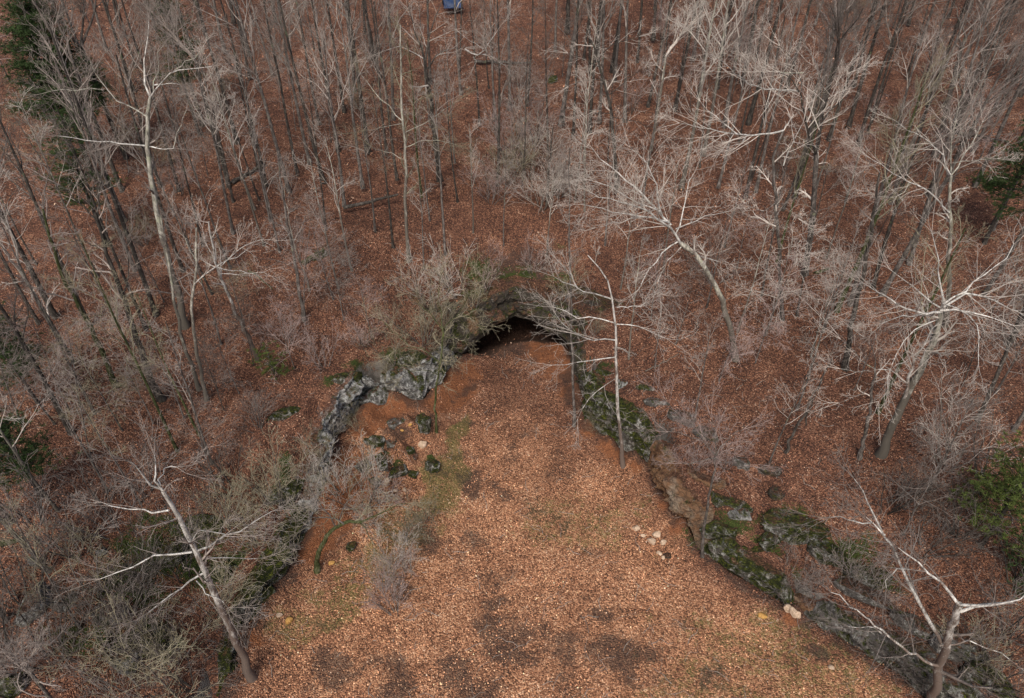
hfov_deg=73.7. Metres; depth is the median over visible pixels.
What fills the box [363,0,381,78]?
bare tree
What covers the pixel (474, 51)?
bare tree
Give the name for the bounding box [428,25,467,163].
bare tree
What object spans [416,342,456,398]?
limestone cliff
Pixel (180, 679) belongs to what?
bare shrub
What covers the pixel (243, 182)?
bare tree
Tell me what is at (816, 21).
bare tree
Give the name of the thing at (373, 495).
bare shrub
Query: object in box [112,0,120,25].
bare tree
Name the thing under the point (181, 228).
bare tree
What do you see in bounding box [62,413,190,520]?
bare shrub
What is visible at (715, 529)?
rock ledge
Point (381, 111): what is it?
bare tree
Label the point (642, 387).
rock ledge
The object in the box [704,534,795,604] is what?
limestone cliff
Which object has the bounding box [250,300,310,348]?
bare shrub
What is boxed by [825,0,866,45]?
bare tree
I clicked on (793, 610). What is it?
stone
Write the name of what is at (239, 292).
bare sapling
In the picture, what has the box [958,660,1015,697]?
rock ledge
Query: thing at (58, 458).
fallen leaves
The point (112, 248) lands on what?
bare tree
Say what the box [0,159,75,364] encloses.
bare tree
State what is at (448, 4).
tarpaulin
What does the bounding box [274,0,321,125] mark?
bare tree
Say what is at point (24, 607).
boulder
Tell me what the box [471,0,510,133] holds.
bare tree
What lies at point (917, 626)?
rock ledge
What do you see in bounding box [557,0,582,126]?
bare tree
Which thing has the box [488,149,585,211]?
bare shrub
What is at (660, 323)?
bare tree
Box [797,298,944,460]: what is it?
bare tree
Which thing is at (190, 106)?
bare tree
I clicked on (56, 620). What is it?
bare shrub
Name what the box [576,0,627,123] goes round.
bare tree
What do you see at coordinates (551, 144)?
bare tree
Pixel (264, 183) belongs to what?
bare tree
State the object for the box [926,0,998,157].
bare tree
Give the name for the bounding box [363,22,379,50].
bare shrub
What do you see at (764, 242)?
bare tree
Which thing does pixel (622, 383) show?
boulder
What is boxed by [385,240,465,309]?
bare shrub
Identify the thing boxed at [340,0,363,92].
bare tree
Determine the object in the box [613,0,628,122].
bare tree
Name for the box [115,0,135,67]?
bare tree
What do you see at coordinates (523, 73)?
bare shrub
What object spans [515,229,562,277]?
bare shrub
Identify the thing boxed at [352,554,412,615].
bare shrub
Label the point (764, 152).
bare tree
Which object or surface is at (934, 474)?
bare tree
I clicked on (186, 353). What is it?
bare tree
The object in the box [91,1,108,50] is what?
bare tree
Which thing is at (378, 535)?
bare shrub
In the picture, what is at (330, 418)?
bare shrub
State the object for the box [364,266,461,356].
bare shrub
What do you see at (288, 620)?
stone
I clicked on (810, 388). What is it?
bare tree
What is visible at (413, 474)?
boulder
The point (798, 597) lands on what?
rock ledge
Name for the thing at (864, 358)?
bare sapling
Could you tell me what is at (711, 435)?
rock ledge
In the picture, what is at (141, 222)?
bare shrub
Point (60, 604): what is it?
boulder
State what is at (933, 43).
bare sapling
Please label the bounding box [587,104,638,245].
bare tree
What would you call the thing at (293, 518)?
bare shrub
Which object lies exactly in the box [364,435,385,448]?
boulder
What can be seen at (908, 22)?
bare tree
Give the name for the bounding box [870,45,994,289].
bare tree
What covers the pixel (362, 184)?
bare tree
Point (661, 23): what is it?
bare shrub
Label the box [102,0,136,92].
bare tree
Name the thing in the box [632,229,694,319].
bare sapling
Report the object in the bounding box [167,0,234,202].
bare tree
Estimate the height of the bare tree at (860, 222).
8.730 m
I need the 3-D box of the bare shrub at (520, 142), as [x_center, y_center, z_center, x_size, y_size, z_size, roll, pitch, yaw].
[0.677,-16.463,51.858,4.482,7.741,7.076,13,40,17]
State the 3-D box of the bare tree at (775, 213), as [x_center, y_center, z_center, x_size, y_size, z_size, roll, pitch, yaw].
[11.980,-7.540,37.611,10.698,15.675,4.076,-8,39,-9]
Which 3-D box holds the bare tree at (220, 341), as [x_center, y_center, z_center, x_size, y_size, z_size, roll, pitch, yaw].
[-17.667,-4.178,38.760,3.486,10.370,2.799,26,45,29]
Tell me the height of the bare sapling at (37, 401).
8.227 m
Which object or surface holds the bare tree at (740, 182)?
on the ground
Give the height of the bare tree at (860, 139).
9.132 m
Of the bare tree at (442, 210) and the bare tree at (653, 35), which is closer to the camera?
the bare tree at (442, 210)
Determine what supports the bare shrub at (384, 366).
on the ground
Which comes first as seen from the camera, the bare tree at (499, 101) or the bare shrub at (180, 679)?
the bare shrub at (180, 679)
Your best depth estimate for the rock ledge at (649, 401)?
38.51 m
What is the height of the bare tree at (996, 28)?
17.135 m
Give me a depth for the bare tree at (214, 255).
36.84 m
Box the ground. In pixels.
[0,0,1023,697]
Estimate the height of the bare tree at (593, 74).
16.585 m
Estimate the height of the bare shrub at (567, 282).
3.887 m
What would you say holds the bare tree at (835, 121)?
on the ground
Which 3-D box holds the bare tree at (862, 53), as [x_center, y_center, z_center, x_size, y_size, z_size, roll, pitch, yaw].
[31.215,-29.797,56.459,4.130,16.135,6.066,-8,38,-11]
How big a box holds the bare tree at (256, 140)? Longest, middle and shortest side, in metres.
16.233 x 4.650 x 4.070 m
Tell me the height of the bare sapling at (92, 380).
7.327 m
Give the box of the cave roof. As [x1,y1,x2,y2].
[386,178,639,358]
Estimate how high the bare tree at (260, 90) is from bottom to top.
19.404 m
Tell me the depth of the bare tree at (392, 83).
55.47 m
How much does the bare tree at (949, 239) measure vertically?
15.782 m
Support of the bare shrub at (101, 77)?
on the ground
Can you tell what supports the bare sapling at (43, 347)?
on the ground
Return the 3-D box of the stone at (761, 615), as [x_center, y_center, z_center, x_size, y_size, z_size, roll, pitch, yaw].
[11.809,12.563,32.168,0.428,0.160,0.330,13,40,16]
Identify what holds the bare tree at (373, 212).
on the ground
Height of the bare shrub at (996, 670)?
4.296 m
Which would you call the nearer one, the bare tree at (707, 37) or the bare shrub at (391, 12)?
the bare tree at (707, 37)
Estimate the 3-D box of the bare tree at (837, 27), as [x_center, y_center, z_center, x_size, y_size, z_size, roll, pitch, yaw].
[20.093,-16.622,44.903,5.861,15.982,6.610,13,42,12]
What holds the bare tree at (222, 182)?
on the ground
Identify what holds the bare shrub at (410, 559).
on the ground
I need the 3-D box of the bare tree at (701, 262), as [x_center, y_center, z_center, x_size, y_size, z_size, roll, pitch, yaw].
[7.945,-5.273,37.188,12.950,14.676,7.092,-6,38,-8]
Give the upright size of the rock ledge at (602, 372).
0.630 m
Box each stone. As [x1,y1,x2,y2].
[28,556,39,566]
[95,547,107,555]
[285,617,292,624]
[346,541,356,551]
[418,441,426,448]
[632,525,639,530]
[647,538,655,544]
[652,531,660,537]
[660,539,666,544]
[663,552,670,558]
[758,612,766,618]
[783,604,791,612]
[789,607,797,617]
[795,611,800,618]
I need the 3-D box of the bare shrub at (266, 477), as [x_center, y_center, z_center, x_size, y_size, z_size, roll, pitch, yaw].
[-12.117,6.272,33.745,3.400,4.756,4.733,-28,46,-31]
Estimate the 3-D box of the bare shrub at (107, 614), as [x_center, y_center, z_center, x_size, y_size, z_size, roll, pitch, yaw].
[-16.129,10.524,26.975,7.832,5.694,5.668,12,40,15]
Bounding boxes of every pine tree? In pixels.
[0,0,121,175]
[0,406,81,499]
[948,429,1023,557]
[965,117,1023,244]
[1003,529,1023,599]
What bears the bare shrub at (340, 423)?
on the ground
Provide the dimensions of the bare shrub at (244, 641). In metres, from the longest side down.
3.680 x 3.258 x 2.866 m
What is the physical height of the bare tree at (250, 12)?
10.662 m
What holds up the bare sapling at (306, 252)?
on the ground
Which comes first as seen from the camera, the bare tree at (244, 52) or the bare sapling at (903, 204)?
the bare sapling at (903, 204)
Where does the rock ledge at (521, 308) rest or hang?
on the cave roof
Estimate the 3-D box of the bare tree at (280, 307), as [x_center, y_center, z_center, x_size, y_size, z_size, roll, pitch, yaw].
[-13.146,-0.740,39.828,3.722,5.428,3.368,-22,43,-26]
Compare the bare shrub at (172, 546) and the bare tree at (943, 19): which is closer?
the bare shrub at (172, 546)
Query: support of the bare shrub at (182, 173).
on the ground
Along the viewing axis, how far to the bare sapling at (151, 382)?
35.06 m
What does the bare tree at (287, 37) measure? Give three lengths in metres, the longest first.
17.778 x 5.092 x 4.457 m
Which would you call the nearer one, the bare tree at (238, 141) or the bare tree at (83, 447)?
the bare tree at (83, 447)
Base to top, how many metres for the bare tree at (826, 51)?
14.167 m
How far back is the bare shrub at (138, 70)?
59.72 m
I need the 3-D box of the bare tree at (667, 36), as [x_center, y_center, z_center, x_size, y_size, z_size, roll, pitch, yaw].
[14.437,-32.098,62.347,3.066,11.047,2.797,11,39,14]
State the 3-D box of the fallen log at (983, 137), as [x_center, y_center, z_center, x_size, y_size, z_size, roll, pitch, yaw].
[37.245,-17.517,54.813,4.951,1.085,0.433,19,42,23]
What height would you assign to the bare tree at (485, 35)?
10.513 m
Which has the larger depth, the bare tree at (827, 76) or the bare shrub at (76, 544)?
the bare tree at (827, 76)
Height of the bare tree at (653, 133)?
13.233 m
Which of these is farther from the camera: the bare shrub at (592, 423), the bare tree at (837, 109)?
the bare tree at (837, 109)
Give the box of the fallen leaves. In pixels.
[0,0,1023,697]
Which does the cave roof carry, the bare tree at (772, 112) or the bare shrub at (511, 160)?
the bare shrub at (511, 160)
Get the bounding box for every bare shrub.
[0,439,67,526]
[0,485,127,568]
[0,489,94,621]
[0,530,115,678]
[0,563,45,697]
[2,519,145,630]
[7,541,196,681]
[16,490,190,639]
[30,448,136,551]
[31,576,170,697]
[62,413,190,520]
[83,49,119,90]
[92,593,232,697]
[100,204,156,246]
[105,583,247,697]
[112,479,210,583]
[120,42,156,89]
[151,139,178,167]
[153,549,268,624]
[156,140,197,195]
[164,426,256,511]
[168,461,277,545]
[194,589,274,674]
[199,473,295,582]
[203,56,232,107]
[219,380,289,435]
[224,419,299,514]
[229,453,337,556]
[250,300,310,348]
[280,434,393,509]
[281,416,340,478]
[293,431,410,524]
[301,317,349,377]
[313,408,336,436]
[332,409,348,437]
[336,78,367,110]
[336,309,388,350]
[340,401,365,433]
[341,545,419,606]
[347,487,387,535]
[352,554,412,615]
[354,321,410,368]
[354,463,415,507]
[362,521,431,590]
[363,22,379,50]
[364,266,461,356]
[372,354,394,381]
[376,0,398,23]
[376,500,433,560]
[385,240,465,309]
[388,527,420,585]
[399,485,450,540]
[408,232,476,300]
[409,292,475,345]
[422,311,454,355]
[454,116,562,186]
[457,139,527,204]
[457,240,505,294]
[462,277,487,309]
[474,87,532,164]
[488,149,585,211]
[491,75,549,179]
[501,57,544,88]
[512,59,565,144]
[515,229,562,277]
[521,132,608,199]
[528,119,600,180]
[546,255,593,301]
[578,396,605,434]
[588,310,607,336]
[620,60,660,113]
[636,42,666,76]
[647,0,682,40]
[661,422,736,483]
[672,221,750,294]
[698,421,758,483]
[711,9,760,57]
[762,536,839,614]
[763,120,798,178]
[793,0,816,12]
[818,535,918,608]
[861,87,890,115]
[863,446,973,520]
[871,598,951,697]
[881,79,916,124]
[891,438,1020,563]
[902,478,1015,575]
[908,359,1020,481]
[922,571,1023,697]
[925,594,1021,686]
[945,504,1023,601]
[952,379,1021,495]
[973,559,1023,645]
[988,307,1023,347]
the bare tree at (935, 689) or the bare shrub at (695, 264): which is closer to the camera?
the bare tree at (935, 689)
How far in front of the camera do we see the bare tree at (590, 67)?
50.11 m
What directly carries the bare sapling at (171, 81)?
on the ground
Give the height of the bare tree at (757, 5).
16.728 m
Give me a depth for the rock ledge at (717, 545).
33.78 m
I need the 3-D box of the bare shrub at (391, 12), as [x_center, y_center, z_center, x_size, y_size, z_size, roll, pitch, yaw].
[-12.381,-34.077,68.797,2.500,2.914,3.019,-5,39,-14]
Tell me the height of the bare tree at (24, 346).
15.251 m
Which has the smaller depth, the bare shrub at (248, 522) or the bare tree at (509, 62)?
the bare shrub at (248, 522)
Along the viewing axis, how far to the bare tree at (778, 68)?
53.76 m
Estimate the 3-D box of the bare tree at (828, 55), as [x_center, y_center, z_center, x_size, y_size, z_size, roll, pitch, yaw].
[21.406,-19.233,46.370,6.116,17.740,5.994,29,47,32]
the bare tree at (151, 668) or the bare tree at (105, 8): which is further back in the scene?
the bare tree at (105, 8)
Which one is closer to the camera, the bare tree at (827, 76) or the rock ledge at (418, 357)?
the rock ledge at (418, 357)
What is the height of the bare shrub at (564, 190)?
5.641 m
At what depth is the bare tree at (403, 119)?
41.39 m
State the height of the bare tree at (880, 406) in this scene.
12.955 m
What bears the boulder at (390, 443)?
on the ground
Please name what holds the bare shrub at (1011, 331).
on the ground
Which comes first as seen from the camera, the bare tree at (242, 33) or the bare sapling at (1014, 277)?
the bare sapling at (1014, 277)
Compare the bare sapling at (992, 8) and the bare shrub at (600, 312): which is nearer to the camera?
the bare shrub at (600, 312)
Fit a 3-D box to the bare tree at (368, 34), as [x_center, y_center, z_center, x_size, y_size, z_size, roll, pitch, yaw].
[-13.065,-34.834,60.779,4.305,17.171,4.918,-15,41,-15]
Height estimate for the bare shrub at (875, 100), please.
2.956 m
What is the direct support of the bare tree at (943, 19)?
on the ground
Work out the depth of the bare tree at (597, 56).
48.05 m
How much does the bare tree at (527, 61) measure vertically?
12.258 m
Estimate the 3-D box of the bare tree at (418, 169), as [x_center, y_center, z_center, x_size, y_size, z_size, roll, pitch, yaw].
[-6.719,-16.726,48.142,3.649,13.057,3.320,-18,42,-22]
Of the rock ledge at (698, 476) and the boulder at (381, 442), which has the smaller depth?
the rock ledge at (698, 476)
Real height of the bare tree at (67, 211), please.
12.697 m
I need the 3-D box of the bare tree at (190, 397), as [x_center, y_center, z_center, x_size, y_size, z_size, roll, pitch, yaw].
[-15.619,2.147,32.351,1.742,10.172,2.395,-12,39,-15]
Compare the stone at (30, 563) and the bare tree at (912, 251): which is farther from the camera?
the bare tree at (912, 251)
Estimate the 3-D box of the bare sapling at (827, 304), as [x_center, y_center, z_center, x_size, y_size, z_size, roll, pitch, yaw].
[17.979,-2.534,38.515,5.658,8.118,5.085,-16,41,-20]
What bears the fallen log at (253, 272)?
on the ground
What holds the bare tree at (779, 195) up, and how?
on the ground
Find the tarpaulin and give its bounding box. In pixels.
[442,0,462,8]
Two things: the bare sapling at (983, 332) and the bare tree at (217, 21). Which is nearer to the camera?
the bare sapling at (983, 332)
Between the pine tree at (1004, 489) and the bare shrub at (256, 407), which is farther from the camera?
the bare shrub at (256, 407)
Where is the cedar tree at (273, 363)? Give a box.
[246,340,293,380]
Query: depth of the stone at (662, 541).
35.45 m
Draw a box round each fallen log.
[0,539,15,547]
[230,157,266,183]
[246,263,272,288]
[301,246,324,263]
[343,190,397,209]
[476,60,528,63]
[645,353,678,370]
[813,267,828,273]
[943,129,1010,142]
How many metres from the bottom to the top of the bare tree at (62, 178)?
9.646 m
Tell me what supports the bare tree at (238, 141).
on the ground
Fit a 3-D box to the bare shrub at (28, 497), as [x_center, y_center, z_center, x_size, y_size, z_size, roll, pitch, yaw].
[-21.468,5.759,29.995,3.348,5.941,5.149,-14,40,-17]
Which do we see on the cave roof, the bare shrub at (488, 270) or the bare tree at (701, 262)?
the bare shrub at (488, 270)
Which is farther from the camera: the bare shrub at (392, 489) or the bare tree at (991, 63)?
the bare tree at (991, 63)
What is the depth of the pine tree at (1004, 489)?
29.08 m
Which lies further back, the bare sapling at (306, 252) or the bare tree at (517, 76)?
the bare tree at (517, 76)
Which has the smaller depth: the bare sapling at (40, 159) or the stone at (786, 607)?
the stone at (786, 607)
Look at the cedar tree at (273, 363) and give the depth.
39.69 m
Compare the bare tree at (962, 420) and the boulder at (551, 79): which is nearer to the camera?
the bare tree at (962, 420)
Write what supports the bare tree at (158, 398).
on the ground
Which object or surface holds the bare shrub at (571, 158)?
on the ground
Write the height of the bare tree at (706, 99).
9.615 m
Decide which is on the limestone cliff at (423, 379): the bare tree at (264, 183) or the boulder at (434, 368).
the boulder at (434, 368)
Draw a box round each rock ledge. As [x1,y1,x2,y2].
[90,600,127,626]
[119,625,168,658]
[146,540,190,568]
[175,514,222,541]
[201,555,237,582]
[256,585,275,602]
[266,406,300,420]
[266,479,304,504]
[312,251,326,260]
[331,371,362,383]
[358,385,388,404]
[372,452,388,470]
[386,417,405,429]
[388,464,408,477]
[396,349,426,367]
[479,308,507,327]
[513,300,542,317]
[595,368,613,375]
[636,384,654,390]
[643,397,668,406]
[667,408,695,427]
[687,467,725,489]
[692,426,718,442]
[699,520,737,538]
[708,535,763,554]
[711,491,752,512]
[727,508,751,520]
[758,463,781,476]
[758,531,780,551]
[762,508,830,544]
[794,593,815,610]
[806,538,847,566]
[833,575,900,610]
[843,563,893,589]
[889,610,942,640]
[929,629,989,662]
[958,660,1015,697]
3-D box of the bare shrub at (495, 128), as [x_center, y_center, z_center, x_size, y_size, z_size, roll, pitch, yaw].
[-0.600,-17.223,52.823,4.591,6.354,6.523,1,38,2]
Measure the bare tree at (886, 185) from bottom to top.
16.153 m
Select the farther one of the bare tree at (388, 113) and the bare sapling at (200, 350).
the bare tree at (388, 113)
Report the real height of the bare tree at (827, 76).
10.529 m
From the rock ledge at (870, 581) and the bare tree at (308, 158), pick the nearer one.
the rock ledge at (870, 581)
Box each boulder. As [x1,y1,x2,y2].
[0,671,30,697]
[14,580,52,627]
[50,591,77,612]
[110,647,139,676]
[354,458,371,472]
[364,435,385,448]
[386,439,396,447]
[406,446,415,454]
[407,363,445,389]
[408,470,418,478]
[415,413,431,433]
[425,459,439,472]
[547,75,557,83]
[618,379,627,388]
[732,457,749,470]
[768,484,784,500]
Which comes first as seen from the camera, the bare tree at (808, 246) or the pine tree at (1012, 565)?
the pine tree at (1012, 565)
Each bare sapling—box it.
[0,14,24,79]
[0,76,75,178]
[0,293,105,410]
[0,300,59,403]
[0,309,87,424]
[0,326,47,430]
[9,101,106,207]
[19,308,126,460]
[21,309,157,430]
[33,99,91,158]
[53,297,155,423]
[58,283,157,357]
[90,67,158,172]
[100,225,165,302]
[118,330,192,418]
[126,82,188,150]
[135,41,216,137]
[151,44,189,121]
[159,386,239,494]
[160,325,234,409]
[181,114,216,175]
[193,233,258,316]
[199,284,271,365]
[200,302,255,393]
[254,45,290,108]
[256,42,322,130]
[269,214,336,325]
[276,3,339,89]
[278,193,361,315]
[302,227,368,319]
[311,65,345,142]
[341,273,389,335]
[538,0,591,76]
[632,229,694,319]
[644,276,716,344]
[673,23,706,112]
[712,4,767,104]
[717,305,770,381]
[719,172,778,268]
[724,16,768,82]
[729,238,837,362]
[780,231,882,377]
[830,123,880,202]
[841,302,905,390]
[877,157,930,234]
[897,6,951,69]
[909,91,992,179]
[910,11,957,93]
[941,268,1023,386]
[943,285,1023,393]
[944,82,1018,181]
[954,0,1021,21]
[994,13,1023,80]
[1005,243,1023,323]
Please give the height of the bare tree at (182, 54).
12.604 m
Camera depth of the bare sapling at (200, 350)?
36.31 m
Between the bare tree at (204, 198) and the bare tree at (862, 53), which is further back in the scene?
the bare tree at (862, 53)
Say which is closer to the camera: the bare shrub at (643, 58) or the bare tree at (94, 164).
the bare tree at (94, 164)
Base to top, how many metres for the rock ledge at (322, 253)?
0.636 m
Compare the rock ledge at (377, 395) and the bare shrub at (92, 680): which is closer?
the bare shrub at (92, 680)
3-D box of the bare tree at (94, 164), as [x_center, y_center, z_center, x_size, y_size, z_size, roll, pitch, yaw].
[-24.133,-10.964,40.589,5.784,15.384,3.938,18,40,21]
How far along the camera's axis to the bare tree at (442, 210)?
43.05 m
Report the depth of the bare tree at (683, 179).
46.53 m
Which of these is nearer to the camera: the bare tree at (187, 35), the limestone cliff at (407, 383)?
the limestone cliff at (407, 383)
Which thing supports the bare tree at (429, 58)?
on the ground
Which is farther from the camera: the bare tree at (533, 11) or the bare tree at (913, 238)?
the bare tree at (533, 11)
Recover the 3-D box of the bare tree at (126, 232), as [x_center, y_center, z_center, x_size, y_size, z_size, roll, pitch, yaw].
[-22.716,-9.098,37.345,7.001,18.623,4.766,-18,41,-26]
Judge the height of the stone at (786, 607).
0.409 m
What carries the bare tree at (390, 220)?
on the ground
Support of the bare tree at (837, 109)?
on the ground
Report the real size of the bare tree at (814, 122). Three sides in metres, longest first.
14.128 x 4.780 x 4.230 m
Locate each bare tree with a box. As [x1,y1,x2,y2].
[0,0,243,329]
[0,70,91,327]
[0,82,99,276]
[0,116,59,319]
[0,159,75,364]
[0,176,37,265]
[0,212,96,414]
[0,251,40,324]
[0,264,75,435]
[0,368,59,511]
[0,471,52,573]
[0,492,81,628]
[0,506,14,524]
[0,556,8,622]
[0,613,73,697]
[4,0,159,317]
[6,0,128,159]
[9,0,124,192]
[10,70,147,330]
[19,26,154,271]
[24,116,166,402]
[26,185,123,387]
[28,111,127,246]
[28,340,109,492]
[31,0,127,221]
[35,570,222,697]
[38,205,129,344]
[40,229,178,452]
[43,400,335,682]
[44,0,108,121]
[51,379,141,504]
[81,0,162,187]
[86,13,184,272]
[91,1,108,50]
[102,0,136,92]
[105,0,180,191]
[111,290,199,436]
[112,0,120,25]
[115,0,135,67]
[120,131,212,295]
[127,0,207,136]
[128,308,212,464]
[129,0,240,188]
[131,7,175,130]
[135,195,290,401]
[139,202,204,391]
[142,53,203,246]
[145,0,207,126]
[150,87,231,269]
[155,0,237,144]
[156,188,222,344]
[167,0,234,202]
[175,33,240,234]
[176,1,197,61]
[181,194,298,361]
[183,33,255,210]
[186,0,268,187]
[191,0,291,193]
[192,87,264,246]
[198,63,260,200]
[212,0,226,51]
[212,29,271,222]
[214,5,259,165]
[228,94,290,252]
[229,1,236,23]
[232,1,248,54]
[233,1,250,77]
[240,0,299,175]
[243,428,437,575]
[246,0,254,26]
[248,0,312,164]
[250,0,273,75]
[251,0,326,183]
[253,294,316,386]
[254,148,310,321]
[270,0,340,151]
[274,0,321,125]
[287,57,331,228]
[287,151,339,289]
[289,8,361,206]
[306,7,314,48]
[306,118,363,271]
[307,0,385,188]
[315,0,353,113]
[319,0,373,153]
[336,9,483,262]
[336,72,386,231]
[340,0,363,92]
[352,0,410,155]
[352,57,396,248]
[353,0,406,180]
[357,244,509,433]
[362,0,533,182]
[362,2,366,34]
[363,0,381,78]
[365,2,372,59]
[370,0,427,120]
[384,14,441,197]
[394,84,437,220]
[403,152,434,269]
[406,1,430,126]
[411,44,469,255]
[426,0,432,84]
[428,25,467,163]
[428,45,461,202]
[454,0,462,95]
[454,0,494,124]
[459,0,467,71]
[466,0,503,88]
[466,112,487,233]
[469,0,525,186]
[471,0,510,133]
[476,0,504,120]
[487,53,553,166]
[487,137,520,245]
[499,24,552,185]
[507,0,511,110]
[515,228,699,468]
[518,0,563,157]
[526,0,548,106]
[530,108,579,201]
[531,0,591,136]
[538,20,682,189]
[539,162,565,256]
[543,104,775,361]
[554,0,557,51]
[554,146,588,427]
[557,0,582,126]
[565,0,569,32]
[566,67,609,211]
[569,63,602,201]
[571,3,611,163]
[573,0,625,133]
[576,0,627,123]
[582,0,591,59]
[587,0,591,76]
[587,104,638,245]
[596,0,603,62]
[601,51,616,162]
[603,160,656,289]
[609,0,623,72]
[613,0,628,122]
[613,4,621,82]
[620,234,663,359]
[629,359,786,557]
[632,14,680,207]
[635,0,642,62]
[643,0,724,151]
[646,0,686,107]
[647,61,826,321]
[648,297,673,368]
[651,0,656,40]
[656,146,694,272]
[657,0,758,189]
[663,3,671,60]
[672,0,702,111]
[677,1,700,85]
[680,7,891,276]
[680,309,729,427]
[683,0,744,156]
[691,0,703,59]
[691,45,722,168]
[694,0,722,97]
[705,201,748,308]
[716,0,777,188]
[717,0,735,89]
[721,0,753,128]
[724,132,754,247]
[726,205,840,335]
[729,0,780,141]
[736,196,785,332]
[739,0,764,83]
[743,0,821,199]
[745,0,792,125]
[751,40,799,181]
[753,0,837,193]
[755,0,767,57]
[757,145,804,295]
[761,435,1023,697]
[763,22,796,128]
[767,0,773,19]
[768,354,831,462]
[775,0,891,184]
[775,88,839,262]
[779,1,864,211]
[784,0,812,88]
[784,335,851,453]
[788,157,841,316]
[791,0,893,199]
[793,249,864,410]
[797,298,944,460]
[808,0,849,110]
[811,22,846,145]
[812,25,869,184]
[813,1,822,24]
[814,183,1023,459]
[819,208,879,332]
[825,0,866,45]
[825,122,873,258]
[826,0,917,141]
[830,53,1022,327]
[834,41,962,313]
[841,156,881,371]
[845,0,901,128]
[847,20,986,306]
[852,0,878,86]
[855,0,950,146]
[865,1,917,134]
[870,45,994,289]
[870,420,980,576]
[872,0,923,122]
[875,202,1007,414]
[878,19,1023,296]
[881,1,904,92]
[888,0,1023,204]
[898,0,993,156]
[906,0,914,25]
[906,0,929,78]
[906,0,1023,265]
[910,371,1019,492]
[918,0,936,44]
[925,0,1023,196]
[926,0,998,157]
[929,39,1015,205]
[930,0,969,91]
[941,0,1003,107]
[943,0,1023,147]
[947,0,955,16]
[953,0,1023,158]
[968,256,1023,432]
[970,43,1023,153]
[972,1,1023,187]
[974,226,1023,422]
[977,51,1023,163]
[981,174,1023,295]
[988,181,1017,231]
[989,0,1019,64]
[994,64,1022,116]
[1004,314,1023,345]
[1018,85,1023,97]
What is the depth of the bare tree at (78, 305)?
34.14 m
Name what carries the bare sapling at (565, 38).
on the ground
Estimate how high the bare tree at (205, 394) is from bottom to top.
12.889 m
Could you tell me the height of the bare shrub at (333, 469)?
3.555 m
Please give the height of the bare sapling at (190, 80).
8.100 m
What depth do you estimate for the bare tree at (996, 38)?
43.73 m
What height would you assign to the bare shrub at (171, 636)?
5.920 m
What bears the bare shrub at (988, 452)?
on the ground
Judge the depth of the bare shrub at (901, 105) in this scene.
56.90 m
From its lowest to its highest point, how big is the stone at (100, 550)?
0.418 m
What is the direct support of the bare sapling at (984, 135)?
on the ground
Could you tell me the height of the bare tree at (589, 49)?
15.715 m
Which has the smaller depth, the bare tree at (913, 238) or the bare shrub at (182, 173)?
the bare tree at (913, 238)
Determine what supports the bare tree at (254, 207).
on the ground
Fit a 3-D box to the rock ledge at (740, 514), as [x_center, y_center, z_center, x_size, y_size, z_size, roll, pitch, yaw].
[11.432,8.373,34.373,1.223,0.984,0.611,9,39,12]
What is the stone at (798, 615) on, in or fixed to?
on the ground
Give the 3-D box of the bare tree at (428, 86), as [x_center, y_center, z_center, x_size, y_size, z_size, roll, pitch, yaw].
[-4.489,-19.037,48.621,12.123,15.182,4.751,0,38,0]
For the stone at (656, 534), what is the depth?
35.85 m
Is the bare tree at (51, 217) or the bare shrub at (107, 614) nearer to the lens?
the bare shrub at (107, 614)
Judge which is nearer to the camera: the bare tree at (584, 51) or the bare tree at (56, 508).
the bare tree at (56, 508)
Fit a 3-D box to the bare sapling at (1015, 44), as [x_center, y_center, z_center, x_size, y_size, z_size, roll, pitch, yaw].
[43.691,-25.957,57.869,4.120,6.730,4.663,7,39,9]
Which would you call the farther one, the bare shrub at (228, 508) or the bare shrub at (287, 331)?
the bare shrub at (287, 331)
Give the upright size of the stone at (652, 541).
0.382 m
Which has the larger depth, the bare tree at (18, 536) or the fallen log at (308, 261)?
the fallen log at (308, 261)
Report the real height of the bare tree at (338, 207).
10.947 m
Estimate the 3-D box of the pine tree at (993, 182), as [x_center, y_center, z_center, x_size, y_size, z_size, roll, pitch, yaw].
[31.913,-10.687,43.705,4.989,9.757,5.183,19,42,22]
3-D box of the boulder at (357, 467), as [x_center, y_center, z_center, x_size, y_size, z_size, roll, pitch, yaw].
[-8.035,6.303,36.971,0.820,0.640,0.931,27,46,30]
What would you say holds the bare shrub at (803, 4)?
on the ground
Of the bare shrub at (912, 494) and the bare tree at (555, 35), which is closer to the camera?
the bare shrub at (912, 494)
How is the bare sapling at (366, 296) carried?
on the ground
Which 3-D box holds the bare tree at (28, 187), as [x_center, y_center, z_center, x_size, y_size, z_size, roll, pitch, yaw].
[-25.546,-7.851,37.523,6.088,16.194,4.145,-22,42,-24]
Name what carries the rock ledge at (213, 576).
on the ground
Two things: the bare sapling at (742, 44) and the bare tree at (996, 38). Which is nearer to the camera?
the bare tree at (996, 38)
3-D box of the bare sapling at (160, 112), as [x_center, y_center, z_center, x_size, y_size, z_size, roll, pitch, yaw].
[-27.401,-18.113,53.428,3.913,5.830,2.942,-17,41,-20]
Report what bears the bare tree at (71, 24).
on the ground
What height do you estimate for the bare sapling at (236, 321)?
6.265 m
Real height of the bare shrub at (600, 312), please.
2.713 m
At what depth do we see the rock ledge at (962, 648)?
28.09 m
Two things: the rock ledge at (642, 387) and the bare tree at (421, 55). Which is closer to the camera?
the rock ledge at (642, 387)
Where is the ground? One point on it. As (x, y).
(460, 486)
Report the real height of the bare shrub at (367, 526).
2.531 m
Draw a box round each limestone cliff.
[199,501,310,696]
[289,369,378,532]
[380,365,422,399]
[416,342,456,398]
[567,335,593,378]
[577,370,658,461]
[647,440,713,549]
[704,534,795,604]
[804,595,1020,697]

